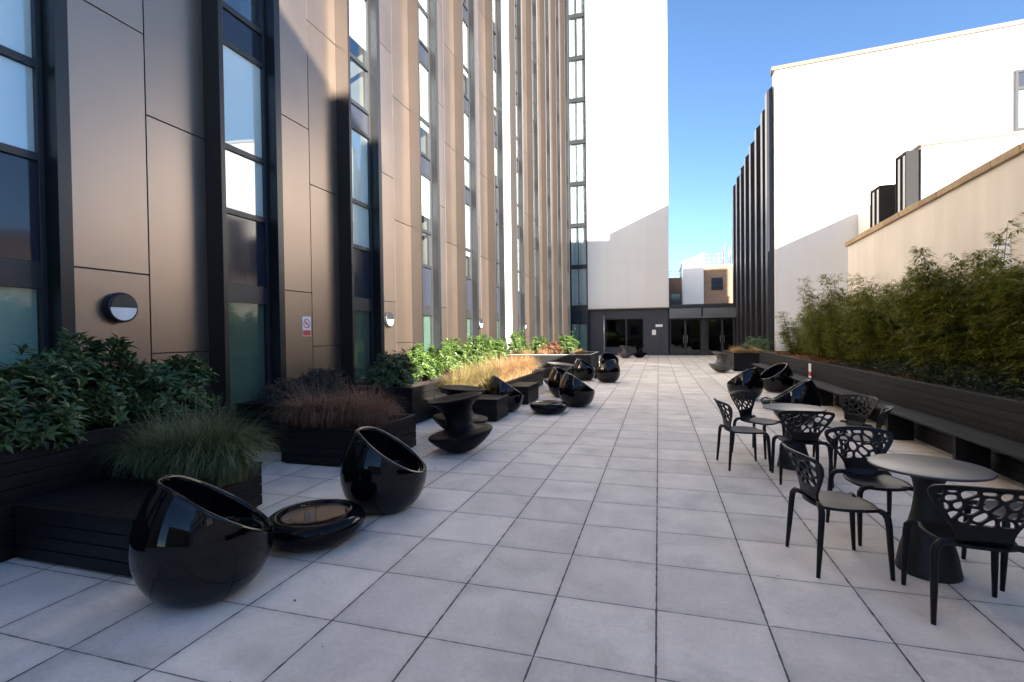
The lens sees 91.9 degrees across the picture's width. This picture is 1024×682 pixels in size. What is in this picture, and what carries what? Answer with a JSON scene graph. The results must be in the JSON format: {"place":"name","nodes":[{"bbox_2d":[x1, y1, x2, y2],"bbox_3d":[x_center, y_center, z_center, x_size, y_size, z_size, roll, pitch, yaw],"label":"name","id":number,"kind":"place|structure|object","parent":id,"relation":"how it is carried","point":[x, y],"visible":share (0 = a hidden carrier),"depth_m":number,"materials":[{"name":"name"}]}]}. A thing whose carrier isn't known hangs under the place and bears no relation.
{"place":"outdoors","nodes":[
{"label":"outdoors","id":0,"kind":"place"},
{"bbox_2d":[0,355,1023,681],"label":"paving","id":1,"kind":"structure","parent":0,"point":[626,527],"depth_m":3.22,"materials":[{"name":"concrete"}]},
{"bbox_2d":[12,479,153,576],"bbox_3d":[-3.052,1.417,3.839,1.210,0.420,0.654,0,1,16],"label":"box bench","id":2,"kind":"object","parent":1,"relation":"on","point":[88,526],"visible":0.52,"depth_m":3.58,"materials":[{"name":"wood"}]},
{"bbox_2d":[0,406,229,561],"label":"planter","id":3,"kind":"object","parent":1,"relation":"on","point":[28,473],"visible":0.16,"depth_m":4.00,"materials":[{"name":"wood"}]},
{"bbox_2d":[0,395,93,450],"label":"shrub","id":4,"kind":"object","parent":3,"relation":"in","point":[65,426],"visible":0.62,"depth_m":3.93,"materials":[{"name":"green plant"}]},
{"bbox_2d":[0,343,117,453],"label":"shrub","id":5,"kind":"object","parent":3,"relation":"in","point":[12,403],"visible":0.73,"depth_m":4.01,"materials":[{"name":"green plant"}]},
{"bbox_2d":[0,326,159,430],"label":"shrub","id":6,"kind":"object","parent":3,"relation":"in","point":[88,366],"visible":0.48,"depth_m":4.71,"materials":[{"name":"green plant"}]},
{"bbox_2d":[123,352,221,421],"bbox_3d":[-3.739,0.497,5.464,1.027,0.759,0.986,0,1,45],"label":"shrub","id":7,"kind":"object","parent":3,"relation":"in","point":[172,377],"visible":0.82,"depth_m":5.25,"materials":[{"name":"green plant"}]},
{"bbox_2d":[107,461,261,506],"bbox_3d":[-2.984,1.397,4.580,0.950,0.434,0.770,0,1,16],"label":"planter","id":8,"kind":"object","parent":1,"relation":"on","point":[249,490],"visible":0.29,"depth_m":4.61,"materials":[{"name":"wood"}]},
{"bbox_2d":[83,396,228,481],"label":"ornamental grass","id":9,"kind":"object","parent":8,"relation":"in","point":[138,465],"depth_m":4.34,"materials":[{"name":"plant"}]},
{"bbox_2d":[114,384,285,486],"bbox_3d":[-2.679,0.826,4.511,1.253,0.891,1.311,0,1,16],"label":"ornamental grass","id":10,"kind":"object","parent":8,"relation":"in","point":[238,471],"depth_m":4.32,"materials":[{"name":"plant"}]},
{"bbox_2d":[128,474,273,607],"bbox_3d":[-1.990,1.241,3.219,0.802,0.765,0.803,-1,1,-32],"label":"bowl chair","id":11,"kind":"object","parent":1,"relation":"on","point":[193,542],"visible":1,"depth_m":2.92,"materials":[{"name":"plastic"}]},
{"bbox_2d":[0,0,570,428],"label":"residential block","id":12,"kind":"structure","parent":1,"relation":"on","point":[233,191],"depth_m":7.88,"materials":[{"name":"brown metal"}]},
{"bbox_2d":[103,292,137,322],"bbox_3d":[-4.516,-0.386,5.727,0.098,0.352,0.352,0,1,16],"label":"wall lamp","id":13,"kind":"object","parent":12,"relation":"attached to","point":[119,307],"visible":1,"depth_m":5.68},
{"bbox_2d":[302,316,310,335],"bbox_3d":[-3.649,-0.261,8.811,0.009,0.350,0.220,0,1,16],"label":"no smoking sign","id":14,"kind":"object","parent":12,"relation":"attached to","point":[306,325],"visible":1,"depth_m":8.80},
{"bbox_2d":[384,312,393,326],"bbox_3d":[-2.837,-0.497,11.413,0.098,0.352,0.352,0,1,16],"label":"wall lamp","id":15,"kind":"object","parent":12,"relation":"attached to","point":[388,319],"visible":0.98,"depth_m":11.34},
{"bbox_2d":[235,391,366,451],"bbox_3d":[-3.235,1.223,7.811,1.160,0.684,1.610,0,1,16],"label":"planter","id":16,"kind":"object","parent":1,"relation":"on","point":[251,405],"visible":0.16,"depth_m":7.07,"materials":[{"name":"wood"}]},
{"bbox_2d":[249,377,320,407],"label":"shrub","id":17,"kind":"object","parent":16,"relation":"in","point":[271,391],"visible":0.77,"depth_m":7.17,"materials":[{"name":"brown plant"}]},
{"bbox_2d":[298,367,349,397],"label":"shrub","id":18,"kind":"object","parent":16,"relation":"in","point":[322,372],"visible":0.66,"depth_m":7.96,"materials":[{"name":"green plant"}]},
{"bbox_2d":[268,499,364,550],"bbox_3d":[-1.594,1.496,4.025,0.776,0.219,0.776,0,1,16],"label":"pebble table","id":19,"kind":"object","parent":1,"relation":"on","point":[313,524],"visible":0.91,"depth_m":3.85,"materials":[{"name":"plastic"}]},
{"bbox_2d":[280,414,415,466],"bbox_3d":[-2.201,1.331,6.845,1.290,0.474,1.280,0,1,16],"label":"planter","id":20,"kind":"object","parent":1,"relation":"on","point":[316,446],"visible":0.56,"depth_m":6.32,"materials":[{"name":"wood"}]},
{"bbox_2d":[268,372,354,430],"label":"ornamental grass","id":21,"kind":"object","parent":20,"relation":"in","point":[297,412],"depth_m":6.50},
{"bbox_2d":[302,378,383,429],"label":"ornamental grass","id":22,"kind":"object","parent":20,"relation":"in","point":[340,420],"depth_m":6.49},
{"bbox_2d":[336,371,394,412],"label":"ornamental grass","id":23,"kind":"object","parent":20,"relation":"in","point":[355,397],"depth_m":7.30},
{"bbox_2d":[333,374,410,428],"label":"ornamental grass","id":24,"kind":"object","parent":20,"relation":"in","point":[381,412],"depth_m":6.53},
{"bbox_2d":[340,426,426,514],"bbox_3d":[-1.220,1.207,4.733,0.802,0.765,0.803,-1,1,-2],"label":"bowl chair","id":25,"kind":"object","parent":1,"relation":"on","point":[382,472],"visible":0.99,"depth_m":4.43,"materials":[{"name":"plastic"}]},
{"bbox_2d":[341,361,513,423],"bbox_3d":[-1.395,1.115,13.157,1.660,0.684,8.410,0,1,16],"label":"planter","id":26,"kind":"object","parent":1,"relation":"on","point":[419,396],"visible":0.22,"depth_m":9.17,"materials":[{"name":"wood"}]},
{"bbox_2d":[363,349,420,387],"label":"shrub","id":27,"kind":"object","parent":26,"relation":"in","point":[396,369],"visible":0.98,"depth_m":9.37,"materials":[{"name":"green plant"}]},
{"bbox_2d":[407,343,444,381],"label":"shrub","id":28,"kind":"object","parent":26,"relation":"in","point":[426,360],"visible":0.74,"depth_m":10.85,"materials":[{"name":"green plant"}]},
{"bbox_2d":[437,337,468,374],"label":"shrub","id":29,"kind":"object","parent":26,"relation":"in","point":[452,353],"visible":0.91,"depth_m":12.64,"materials":[{"name":"green plant"}]},
{"bbox_2d":[464,333,491,366],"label":"shrub","id":30,"kind":"object","parent":26,"relation":"in","point":[476,348],"visible":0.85,"depth_m":14.47,"materials":[{"name":"green plant"}]},
{"bbox_2d":[487,337,510,364],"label":"shrub","id":31,"kind":"object","parent":26,"relation":"in","point":[499,347],"visible":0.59,"depth_m":16.20,"materials":[{"name":"green plant"}]},
{"bbox_2d":[427,392,492,452],"bbox_3d":[-0.738,1.160,6.915,0.910,0.766,0.910,-9,2,17],"label":"spinning seat","id":32,"kind":"object","parent":1,"relation":"on","point":[461,432],"visible":1,"depth_m":6.71,"materials":[{"name":"black plastic"}]},
{"bbox_2d":[433,385,487,428],"bbox_3d":[-0.840,1.146,8.154,0.910,0.766,0.910,3,1,16],"label":"spinning seat","id":33,"kind":"object","parent":1,"relation":"on","point":[439,419],"visible":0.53,"depth_m":8.00,"materials":[{"name":"black plastic"}]},
{"bbox_2d":[434,370,542,413],"bbox_3d":[-0.271,1.209,12.671,0.770,0.484,6.310,0,1,16],"label":"planter","id":34,"kind":"object","parent":1,"relation":"on","point":[536,376],"visible":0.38,"depth_m":13.60,"materials":[{"name":"wood"}]},
{"bbox_2d":[434,362,483,386],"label":"ornamental grass","id":35,"kind":"object","parent":34,"relation":"in","point":[464,379],"depth_m":9.79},
{"bbox_2d":[445,354,489,385],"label":"ornamental grass","id":36,"kind":"object","parent":34,"relation":"in","point":[478,376],"depth_m":10.46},
{"bbox_2d":[462,358,508,387],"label":"ornamental grass","id":37,"kind":"object","parent":34,"relation":"in","point":[486,380],"depth_m":10.89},
{"bbox_2d":[479,351,516,381],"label":"ornamental grass","id":38,"kind":"object","parent":34,"relation":"in","point":[506,374],"depth_m":12.12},
{"bbox_2d":[497,353,532,379],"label":"ornamental grass","id":39,"kind":"object","parent":34,"relation":"in","point":[517,374],"depth_m":13.28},
{"bbox_2d":[505,349,543,375],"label":"ornamental grass","id":40,"kind":"object","parent":34,"relation":"in","point":[531,363],"depth_m":14.49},
{"bbox_2d":[472,394,508,421],"bbox_3d":[-0.452,1.292,9.623,0.600,0.420,0.744,0,1,16],"label":"box bench","id":41,"kind":"object","parent":1,"relation":"on","point":[492,407],"visible":0.66,"depth_m":9.29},
{"bbox_2d":[486,375,522,412],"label":"bowl chair","id":42,"kind":"object","parent":1,"relation":"on","point":[497,385],"visible":0.77,"depth_m":10.15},
{"bbox_2d":[509,382,538,404],"bbox_3d":[0.233,1.247,11.923,0.610,0.420,1.044,0,1,16],"label":"box bench","id":43,"kind":"object","parent":1,"relation":"on","point":[528,391],"visible":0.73,"depth_m":11.60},
{"bbox_2d":[530,400,566,413],"bbox_3d":[0.755,1.368,10.212,0.776,0.219,0.776,-1,1,-6],"label":"pebble table","id":44,"kind":"object","parent":1,"relation":"on","point":[548,406],"visible":1,"depth_m":9.94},
{"bbox_2d":[506,352,598,368],"bbox_3d":[1.521,0.894,19.696,3.550,0.844,2.610,0,1,16],"label":"planter","id":45,"kind":"object","parent":1,"relation":"on","point":[591,358],"visible":0.41,"depth_m":18.40,"materials":[{"name":"wood"}]},
{"bbox_2d":[506,327,528,353],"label":"shrub","id":46,"kind":"object","parent":45,"relation":"in","point":[515,343],"visible":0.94,"depth_m":19.19,"materials":[{"name":"green plant"}]},
{"bbox_2d":[529,336,547,353],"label":"shrub","id":47,"kind":"object","parent":45,"relation":"in","point":[534,344],"visible":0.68,"depth_m":19.74,"materials":[{"name":"green plant"}]},
{"bbox_2d":[538,341,563,353],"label":"shrub","id":48,"kind":"object","parent":45,"relation":"in","point":[553,348],"visible":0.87,"depth_m":19.25,"materials":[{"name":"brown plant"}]},
{"bbox_2d":[558,331,579,353],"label":"shrub","id":49,"kind":"object","parent":45,"relation":"in","point":[569,346],"visible":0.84,"depth_m":19.60,"materials":[{"name":"green plant"}]},
{"bbox_2d":[534,367,572,378],"bbox_3d":[1.137,1.167,18.110,2.300,0.360,0.624,0,1,16],"label":"box bench","id":50,"kind":"object","parent":1,"relation":"on","point":[547,371],"visible":0.16,"depth_m":17.77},
{"bbox_2d":[548,367,566,396],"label":"bowl chair","id":51,"kind":"object","parent":1,"relation":"on","point":[555,376],"visible":0.38,"depth_m":12.53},
{"bbox_2d":[543,362,573,384],"bbox_3d":[1.354,1.021,14.117,0.910,0.766,0.910,6,3,16],"label":"spinning seat","id":52,"kind":"object","parent":1,"relation":"on","point":[566,366],"visible":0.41,"depth_m":13.91,"materials":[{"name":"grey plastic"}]},
{"bbox_2d":[559,372,594,406],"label":"bowl chair","id":53,"kind":"object","parent":1,"relation":"on","point":[574,391],"visible":0.98,"depth_m":10.77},
{"bbox_2d":[572,358,595,380],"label":"bowl chair","id":54,"kind":"object","parent":1,"relation":"on","point":[582,369],"visible":1,"depth_m":16.72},
{"bbox_2d":[595,359,619,382],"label":"bowl chair","id":55,"kind":"object","parent":1,"relation":"on","point":[608,371],"visible":1,"depth_m":15.94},
{"bbox_2d":[600,353,618,365],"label":"bowl chair","id":56,"kind":"object","parent":1,"relation":"on","point":[605,357],"visible":0.51,"depth_m":21.10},
{"bbox_2d":[567,0,668,351],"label":"white tower","id":57,"kind":"structure","parent":1,"relation":"on","point":[618,148],"depth_m":34.11,"materials":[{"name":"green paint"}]},
{"bbox_2d":[589,303,735,354],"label":"entrance pavilion","id":58,"kind":"structure","parent":1,"relation":"on","point":[696,329],"depth_m":33.88,"materials":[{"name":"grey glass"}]},
{"bbox_2d":[605,317,643,347],"bbox_3d":[7.875,-0.563,34.727,2.670,2.120,0.080,0,1,16],"label":"window","id":59,"kind":"structure","parent":58,"relation":"in","point":[619,331],"depth_m":34.73,"materials":[{"name":"black glass"}]},
{"bbox_2d":[670,319,685,354],"bbox_3d":[11.243,-0.272,33.640,1.000,2.490,0.148,0,1,16],"label":"door","id":60,"kind":"structure","parent":58,"relation":"in","point":[677,326],"depth_m":33.67,"materials":[{"name":"black glass"}]},
{"bbox_2d":[685,318,700,354],"bbox_3d":[12.202,-0.280,33.357,1.000,2.490,0.148,0,1,16],"label":"door","id":61,"kind":"structure","parent":58,"relation":"in","point":[692,325],"depth_m":33.39,"materials":[{"name":"black glass"}]},
{"bbox_2d":[707,318,721,354],"bbox_3d":[13.496,-0.290,32.974,0.900,2.490,0.148,0,1,16],"label":"door","id":62,"kind":"structure","parent":58,"relation":"in","point":[714,325],"depth_m":33.01,"materials":[{"name":"black glass"}]},
{"bbox_2d":[722,318,732,352],"bbox_3d":[14.359,-0.296,32.719,0.900,2.490,0.148,0,1,16],"label":"door","id":63,"kind":"structure","parent":58,"relation":"in","point":[727,323],"depth_m":32.78,"materials":[{"name":"black glass"}]},
{"bbox_2d":[708,351,732,371],"bbox_3d":[8.235,0.847,19.509,0.910,0.766,0.910,9,0,16],"label":"spinning seat","id":64,"kind":"object","parent":1,"relation":"on","point":[720,364],"visible":1,"depth_m":19.30,"materials":[{"name":"grey plastic"}]},
{"bbox_2d":[713,398,770,470],"bbox_3d":[2.768,1.114,6.038,0.572,0.812,0.532,-1,1,7],"label":"perforated chair","id":65,"kind":"object","parent":1,"relation":"on","point":[727,426],"visible":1,"depth_m":5.93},
{"bbox_2d":[727,368,763,399],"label":"bowl chair","id":66,"kind":"object","parent":1,"relation":"on","point":[750,379],"visible":0.87,"depth_m":11.56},
{"bbox_2d":[723,350,767,370],"bbox_3d":[10.259,0.810,21.285,1.810,0.744,3.410,0,1,16],"label":"planter","id":67,"kind":"object","parent":1,"relation":"on","point":[739,361],"visible":0.3,"depth_m":19.83,"materials":[{"name":"wood"}]},
{"bbox_2d":[742,335,773,350],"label":"shrub","id":68,"kind":"object","parent":67,"relation":"in","point":[758,345],"visible":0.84,"depth_m":21.02,"materials":[{"name":"green plant"}]},
{"bbox_2d":[730,390,784,459],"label":"perforated chair","id":69,"kind":"object","parent":1,"relation":"on","point":[746,415],"visible":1,"depth_m":6.74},
{"bbox_2d":[761,363,793,392],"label":"bowl chair","id":70,"kind":"object","parent":1,"relation":"on","point":[776,378],"visible":0.84,"depth_m":12.90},
{"bbox_2d":[762,403,826,470],"bbox_3d":[3.383,1.153,5.948,0.676,0.720,0.676,0,1,16],"label":"pedestal table","id":71,"kind":"object","parent":1,"relation":"on","point":[787,461],"visible":0.63,"depth_m":5.87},
{"bbox_2d":[770,379,821,422],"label":"bowl chair","id":72,"kind":"object","parent":1,"relation":"on","point":[806,391],"visible":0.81,"depth_m":8.63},
{"bbox_2d":[771,410,834,487],"bbox_3d":[3.144,1.120,5.386,0.532,0.812,0.572,0,1,16],"label":"perforated chair","id":73,"kind":"object","parent":1,"relation":"on","point":[810,437],"visible":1,"depth_m":5.23,"materials":[{"name":"plastic"}]},
{"bbox_2d":[782,443,894,580],"bbox_3d":[2.248,1.161,3.502,0.572,0.812,0.532,-1,1,7],"label":"perforated chair","id":74,"kind":"object","parent":1,"relation":"on","point":[852,503],"visible":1,"depth_m":3.40,"materials":[{"name":"plastic"}]},
{"bbox_2d":[812,394,878,456],"bbox_3d":[4.205,1.093,6.229,0.572,0.812,0.532,-1,1,-14],"label":"perforated chair","id":75,"kind":"object","parent":1,"relation":"on","point":[854,419],"visible":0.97,"depth_m":6.28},
{"bbox_2d":[828,405,893,475],"bbox_3d":[3.861,1.110,5.475,0.572,0.812,0.532,0,1,39],"label":"perforated chair","id":76,"kind":"object","parent":1,"relation":"on","point":[883,415],"visible":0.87,"depth_m":5.42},
{"bbox_2d":[824,426,912,545],"bbox_3d":[2.906,1.145,4.008,0.532,0.812,0.572,-1,1,7],"label":"perforated chair","id":77,"kind":"object","parent":1,"relation":"on","point":[863,473],"visible":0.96,"depth_m":4.14,"materials":[{"name":"plastic"}]},
{"bbox_2d":[751,363,1023,468],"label":"long bench","id":78,"kind":"object","parent":1,"relation":"on","point":[973,445],"visible":0.66,"depth_m":6.22,"materials":[{"name":"wood"}]},
{"bbox_2d":[759,351,1023,483],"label":"hedge planter","id":79,"kind":"object","parent":1,"relation":"on","point":[1001,416],"visible":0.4,"depth_m":6.79,"materials":[{"name":"wood"}]},
{"bbox_2d":[774,321,809,353],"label":"bamboo","id":80,"kind":"object","parent":79,"relation":"on","point":[790,338],"visible":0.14,"depth_m":17.54,"materials":[{"name":"green plant"}]},
{"bbox_2d":[774,311,824,354],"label":"bamboo","id":81,"kind":"object","parent":79,"relation":"on","point":[795,349],"visible":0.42,"depth_m":16.44,"materials":[{"name":"green plant"}]},
{"bbox_2d":[795,302,831,356],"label":"bamboo","id":82,"kind":"object","parent":79,"relation":"on","point":[806,345],"visible":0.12,"depth_m":15.27,"materials":[{"name":"green plant"}]},
{"bbox_2d":[796,292,849,358],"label":"bamboo","id":83,"kind":"object","parent":79,"relation":"on","point":[818,325],"visible":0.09,"depth_m":14.38,"materials":[{"name":"green plant"}]},
{"bbox_2d":[795,272,864,360],"bbox_3d":[8.800,-0.672,13.373,2.125,2.443,1.423,0,1,33],"label":"bamboo","id":84,"kind":"object","parent":79,"relation":"on","point":[812,326],"visible":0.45,"depth_m":13.52,"materials":[{"name":"green plant"}]},
{"bbox_2d":[816,287,889,362],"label":"bamboo","id":85,"kind":"object","parent":79,"relation":"on","point":[830,318],"visible":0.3,"depth_m":12.62,"materials":[{"name":"green plant"}]},
{"bbox_2d":[820,287,890,362],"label":"bamboo","id":86,"kind":"object","parent":79,"relation":"on","point":[851,305],"visible":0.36,"depth_m":11.64,"materials":[{"name":"green plant"}]},
{"bbox_2d":[842,288,917,363],"bbox_3d":[8.096,-0.333,10.756,1.646,1.865,2.071,-1,1,-6],"label":"bamboo","id":87,"kind":"object","parent":79,"relation":"on","point":[858,318],"visible":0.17,"depth_m":10.83,"materials":[{"name":"green plant"}]},
{"bbox_2d":[830,275,948,371],"bbox_3d":[7.780,-0.368,10.079,1.423,1.964,2.126,-2,1,-43],"label":"bamboo","id":88,"kind":"object","parent":79,"relation":"on","point":[867,320],"visible":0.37,"depth_m":10.26,"materials":[{"name":"green plant"}]},
{"bbox_2d":[866,282,969,371],"bbox_3d":[7.578,-0.270,9.335,1.490,1.795,1.923,-1,1,7],"label":"bamboo","id":89,"kind":"object","parent":79,"relation":"on","point":[896,347],"visible":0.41,"depth_m":9.47,"materials":[{"name":"green plant"}]},
{"bbox_2d":[823,346,1023,399],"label":"ground cover","id":90,"kind":"object","parent":79,"relation":"on","point":[926,373],"visible":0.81,"depth_m":7.00,"materials":[{"name":"green plant"}]},
{"bbox_2d":[892,249,1004,378],"bbox_3d":[7.426,-0.438,8.356,1.636,2.165,1.513,0,1,29],"label":"bamboo","id":91,"kind":"object","parent":79,"relation":"on","point":[961,265],"visible":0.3,"depth_m":8.33,"materials":[{"name":"green plant"}]},
{"bbox_2d":[875,213,1023,381],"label":"bamboo","id":92,"kind":"object","parent":79,"relation":"on","point":[939,297],"visible":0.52,"depth_m":7.98,"materials":[{"name":"green plant"}]},
{"bbox_2d":[918,255,1023,387],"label":"bamboo","id":93,"kind":"object","parent":79,"relation":"on","point":[945,321],"visible":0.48,"depth_m":7.24,"materials":[{"name":"green plant"}]},
{"bbox_2d":[934,251,1021,375],"bbox_3d":[8.087,-0.460,8.588,1.483,2.187,1.305,0,1,25],"label":"bamboo","id":94,"kind":"object","parent":79,"relation":"on","point":[1002,255],"visible":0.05,"depth_m":8.52,"materials":[{"name":"green plant"}]},
{"bbox_2d":[958,269,1023,389],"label":"bamboo","id":95,"kind":"object","parent":79,"relation":"on","point":[980,324],"visible":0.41,"depth_m":6.74,"materials":[{"name":"green plant"}]},
{"bbox_2d":[978,265,1023,393],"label":"bamboo","id":96,"kind":"object","parent":79,"relation":"on","point":[1006,331],"visible":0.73,"depth_m":6.29,"materials":[{"name":"green plant"}]},
{"bbox_2d":[1001,281,1023,400],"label":"bamboo","id":97,"kind":"object","parent":79,"relation":"on","point":[1022,322],"visible":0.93,"depth_m":5.55,"materials":[{"name":"green plant"}]},
{"bbox_2d":[867,453,997,583],"bbox_3d":[2.822,1.201,3.362,0.676,0.720,0.676,0,1,16],"label":"pedestal table","id":98,"kind":"object","parent":1,"relation":"on","point":[924,472],"visible":0.86,"depth_m":3.28,"materials":[{"name":"plastic"}]},
{"bbox_2d":[845,142,1023,300],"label":"boundary wall","id":99,"kind":"structure","parent":1,"relation":"on","point":[960,216],"depth_m":10.51,"materials":[{"name":"paint"}]},
{"bbox_2d":[901,484,1023,624],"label":"perforated chair","id":100,"kind":"object","parent":1,"relation":"on","point":[996,539],"visible":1,"depth_m":2.72,"materials":[{"name":"plastic"}]},
{"bbox_2d":[961,499,1023,591],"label":"perforated chair","id":101,"kind":"object","parent":1,"relation":"on","point":[997,513],"visible":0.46,"depth_m":3.23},
{"bbox_2d":[669,277,681,304],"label":"dark building","id":102,"kind":"structure","parent":0,"point":[675,291],"depth_m":47.41,"materials":[{"name":"red brick"}]},
{"bbox_2d":[670,293,680,304],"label":"window","id":103,"kind":"structure","parent":102,"relation":"in","point":[675,298],"depth_m":47.39,"materials":[{"name":"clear glass"}]},
{"bbox_2d":[679,253,703,303],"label":"white block","id":104,"kind":"structure","parent":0,"point":[691,272],"depth_m":44.70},
{"bbox_2d":[704,264,732,303],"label":"brick building","id":105,"kind":"structure","parent":0,"point":[718,283],"depth_m":44.46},
{"bbox_2d":[711,277,722,289],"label":"window","id":106,"kind":"structure","parent":105,"relation":"in","point":[716,283],"depth_m":44.46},
{"bbox_2d":[667,0,1023,277],"label":"sky","id":107,"kind":"structure","parent":0,"point":[721,54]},
{"bbox_2d":[765,351,973,381],"bbox_3d":[8.090,0.499,12.866,0.930,0.105,11.283,0,1,16],"label":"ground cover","id":108,"kind":"object","parent":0,"point":[803,356],"visible":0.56,"depth_m":12.99,"materials":[{"name":"brown plant"}]},
{"bbox_2d":[732,19,1023,350],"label":"white building","id":109,"kind":"structure","parent":0,"point":[836,135],"depth_m":21.09,"materials":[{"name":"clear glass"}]},
{"bbox_2d":[1014,69,1023,130],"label":"window","id":110,"kind":"structure","parent":109,"relation":"in","point":[1019,74],"depth_m":18.81,"materials":[{"name":"white glass"}]},
{"bbox_2d":[858,130,1023,234],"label":"white house","id":111,"kind":"structure","parent":0,"point":[923,170],"depth_m":15.56,"materials":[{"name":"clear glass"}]},
{"bbox_2d":[870,184,894,227],"bbox_3d":[13.309,-4.040,17.734,0.575,2.880,0.800,0,1,16],"label":"box window","id":112,"kind":"structure","parent":111,"relation":"in","point":[882,198],"depth_m":17.40,"materials":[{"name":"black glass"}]},
{"bbox_2d":[895,149,920,213],"bbox_3d":[12.860,-4.418,16.112,0.398,3.300,0.750,0,1,16],"label":"box window","id":113,"kind":"structure","parent":111,"relation":"in","point":[908,164],"depth_m":15.78,"materials":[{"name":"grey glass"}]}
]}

